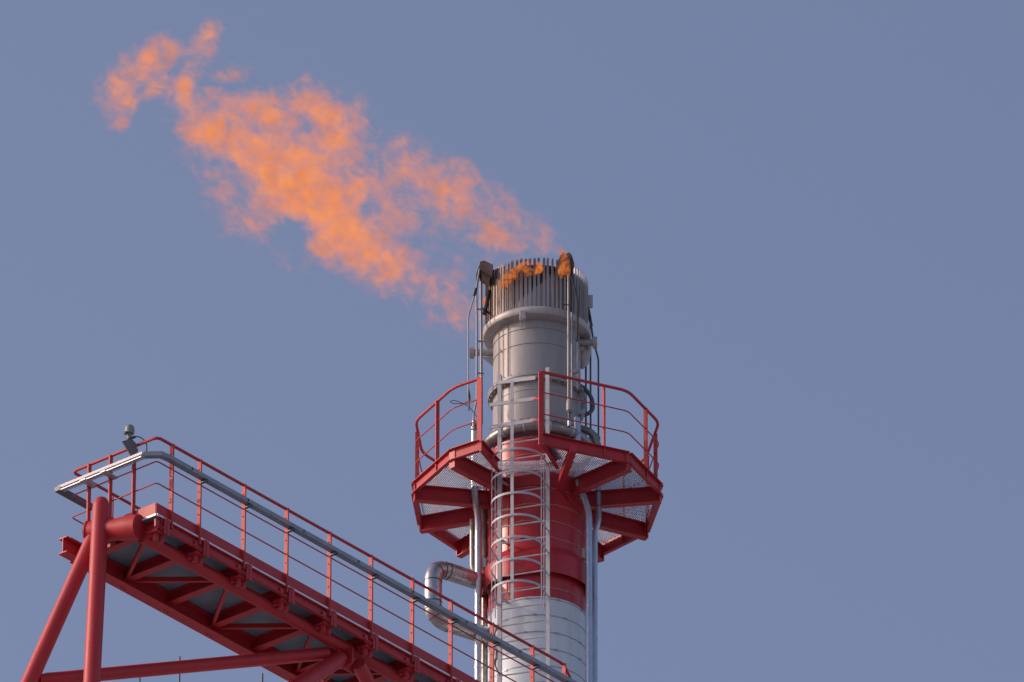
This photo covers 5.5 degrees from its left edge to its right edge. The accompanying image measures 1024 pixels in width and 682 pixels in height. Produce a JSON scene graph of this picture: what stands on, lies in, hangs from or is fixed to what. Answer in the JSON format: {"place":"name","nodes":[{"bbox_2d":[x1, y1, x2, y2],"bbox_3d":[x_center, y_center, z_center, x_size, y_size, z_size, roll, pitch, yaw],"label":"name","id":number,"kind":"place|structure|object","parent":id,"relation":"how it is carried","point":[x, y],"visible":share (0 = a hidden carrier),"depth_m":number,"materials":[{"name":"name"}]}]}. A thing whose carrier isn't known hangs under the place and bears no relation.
{"place":"outdoors","nodes":[
{"label":"outdoors","id":0,"kind":"place"},
{"bbox_2d":[0,0,1023,681],"label":"sky","id":1,"kind":"structure","parent":0,"point":[251,238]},
{"label":"ground","id":2,"kind":"structure","parent":0,"visible":0},
{"bbox_2d":[20,496,375,681],"bbox_3d":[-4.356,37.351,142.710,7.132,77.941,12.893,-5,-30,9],"label":"support frame","id":3,"kind":"object","parent":2,"relation":"on","point":[100,530],"visible":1,"depth_m":155.36,"materials":[{"name":"red paint"}]},
{"bbox_2d":[58,437,571,681],"bbox_3d":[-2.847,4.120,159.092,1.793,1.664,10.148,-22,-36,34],"label":"walkway bridge","id":4,"kind":"structure","parent":3,"relation":"on","point":[198,578],"depth_m":157.45,"materials":[{"name":"red paint"}]},
{"bbox_2d":[122,424,146,455],"bbox_3d":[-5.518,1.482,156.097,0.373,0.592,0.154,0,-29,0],"label":"sensor mast","id":5,"kind":"object","parent":4,"relation":"attached to","point":[130,445],"visible":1,"depth_m":156.08,"materials":[{"name":"grey plastic"}]},
{"bbox_2d":[54,451,576,681],"bbox_3d":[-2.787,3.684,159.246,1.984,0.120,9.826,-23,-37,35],"label":"pipe","id":6,"kind":"object","parent":4,"relation":"attached to","point":[63,488],"visible":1,"depth_m":157.69,"materials":[{"name":"metal"}]},
{"bbox_2d":[470,258,596,681],"bbox_3d":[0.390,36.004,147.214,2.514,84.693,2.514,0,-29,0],"label":"flare stack","id":7,"kind":"object","parent":2,"relation":"on","point":[525,331],"visible":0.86,"depth_m":165.72,"materials":[{"name":"white paint"}]},
{"bbox_2d":[424,561,488,644],"bbox_3d":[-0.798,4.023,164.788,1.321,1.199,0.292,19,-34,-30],"label":"expansion loop","id":8,"kind":"object","parent":7,"relation":"attached to","point":[437,573],"visible":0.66,"depth_m":164.58,"materials":[{"name":"silver metal"}]},
{"bbox_2d":[450,261,492,429],"bbox_3d":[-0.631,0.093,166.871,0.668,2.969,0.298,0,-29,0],"label":"pilot burner","id":9,"kind":"object","parent":7,"relation":"attached to","point":[484,273],"visible":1,"depth_m":167.10,"materials":[{"name":"metal"}]},
{"bbox_2d":[469,518,474,570],"bbox_3d":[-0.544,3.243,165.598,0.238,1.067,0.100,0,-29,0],"label":"riser pipe","id":10,"kind":"object","parent":7,"relation":"attached to","point":[472,543],"visible":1,"depth_m":165.61,"materials":[{"name":"metal"}]},
{"bbox_2d":[471,429,481,681],"bbox_3d":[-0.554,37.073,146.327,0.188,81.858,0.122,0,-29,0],"label":"riser pipe","id":11,"kind":"object","parent":7,"relation":"attached to","point":[478,566],"visible":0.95,"depth_m":165.11,"materials":[{"name":"metal"}]},
{"bbox_2d":[471,420,476,429],"bbox_3d":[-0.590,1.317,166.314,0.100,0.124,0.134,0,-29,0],"label":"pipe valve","id":12,"kind":"object","parent":11,"relation":"attached to","point":[475,425],"visible":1,"depth_m":166.27,"materials":[{"name":"metal"}]},
{"bbox_2d":[481,486,487,681],"bbox_3d":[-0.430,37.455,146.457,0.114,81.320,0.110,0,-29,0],"label":"riser pipe","id":13,"kind":"object","parent":7,"relation":"attached to","point":[484,598],"visible":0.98,"depth_m":165.15,"materials":[{"name":"metal"}]},
{"bbox_2d":[482,558,486,569],"bbox_3d":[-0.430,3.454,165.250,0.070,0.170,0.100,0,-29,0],"label":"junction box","id":14,"kind":"object","parent":7,"relation":"attached to","point":[484,562],"visible":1,"depth_m":165.21,"materials":[{"name":"grey metal"}]},
{"bbox_2d":[505,464,508,593],"bbox_3d":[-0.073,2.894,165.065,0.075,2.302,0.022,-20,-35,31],"label":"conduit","id":15,"kind":"object","parent":7,"relation":"attached to","point":[508,524],"visible":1,"depth_m":165.09,"materials":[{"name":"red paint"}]},
{"bbox_2d":[491,367,549,681],"bbox_3d":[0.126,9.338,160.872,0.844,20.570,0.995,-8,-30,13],"label":"caged ladder","id":16,"kind":"object","parent":7,"relation":"attached to","point":[512,536],"visible":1,"depth_m":164.43,"materials":[{"name":"grey metal"}]},
{"bbox_2d":[494,625,499,674],"bbox_3d":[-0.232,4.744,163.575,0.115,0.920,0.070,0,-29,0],"label":"loose cable","id":17,"kind":"object","parent":16,"relation":"hanging from","point":[496,657],"visible":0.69,"depth_m":163.51,"materials":[{"name":"grey"}]},
{"bbox_2d":[411,370,663,562],"bbox_3d":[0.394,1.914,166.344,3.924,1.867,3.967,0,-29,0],"label":"service platform","id":18,"kind":"structure","parent":7,"relation":"attached to","point":[436,523],"depth_m":165.56,"materials":[{"name":"red paint"}]},
{"bbox_2d":[557,252,578,426],"bbox_3d":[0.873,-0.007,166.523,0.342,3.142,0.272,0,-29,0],"label":"pilot burner","id":19,"kind":"object","parent":7,"relation":"attached to","point":[565,264],"visible":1,"depth_m":166.65,"materials":[{"name":"metal"}]},
{"bbox_2d":[578,382,585,420],"bbox_3d":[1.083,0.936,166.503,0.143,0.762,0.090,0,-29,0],"label":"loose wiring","id":20,"kind":"object","parent":7,"relation":"attached to","point":[583,408],"visible":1,"depth_m":166.46,"materials":[{"name":"metal"}]},
{"bbox_2d":[573,417,592,681],"bbox_3d":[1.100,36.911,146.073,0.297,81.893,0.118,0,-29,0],"label":"riser pipe","id":21,"kind":"object","parent":7,"relation":"attached to","point":[588,587],"visible":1,"depth_m":164.69,"materials":[{"name":"metal"}]},
{"bbox_2d":[582,548,584,560],"bbox_3d":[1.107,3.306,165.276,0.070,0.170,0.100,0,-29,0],"label":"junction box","id":22,"kind":"object","parent":7,"relation":"attached to","point":[583,553],"visible":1,"depth_m":165.23,"materials":[{"name":"grey metal"}]},
{"bbox_2d":[579,384,594,416],"bbox_3d":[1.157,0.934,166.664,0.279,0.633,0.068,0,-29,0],"label":"curved pipe","id":23,"kind":"object","parent":7,"relation":"attached to","point":[591,398],"visible":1,"depth_m":166.63,"materials":[{"name":"grey metal"}]},
{"bbox_2d":[581,425,600,444],"bbox_3d":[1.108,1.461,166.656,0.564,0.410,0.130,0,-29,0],"label":"elbow pipe","id":24,"kind":"object","parent":7,"relation":"attached to","point":[592,434],"visible":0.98,"depth_m":166.61,"materials":[{"name":"metal"}]},
{"bbox_2d":[585,308,599,441],"bbox_3d":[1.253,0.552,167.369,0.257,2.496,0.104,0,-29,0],"label":"pipe","id":25,"kind":"object","parent":7,"relation":"attached to","point":[590,320],"visible":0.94,"depth_m":167.31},
{"bbox_2d":[592,488,600,681],"bbox_3d":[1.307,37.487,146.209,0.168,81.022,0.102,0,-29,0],"label":"riser pipe","id":26,"kind":"object","parent":7,"relation":"attached to","point":[597,523],"visible":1,"depth_m":165.10,"materials":[{"name":"metal"}]}
]}

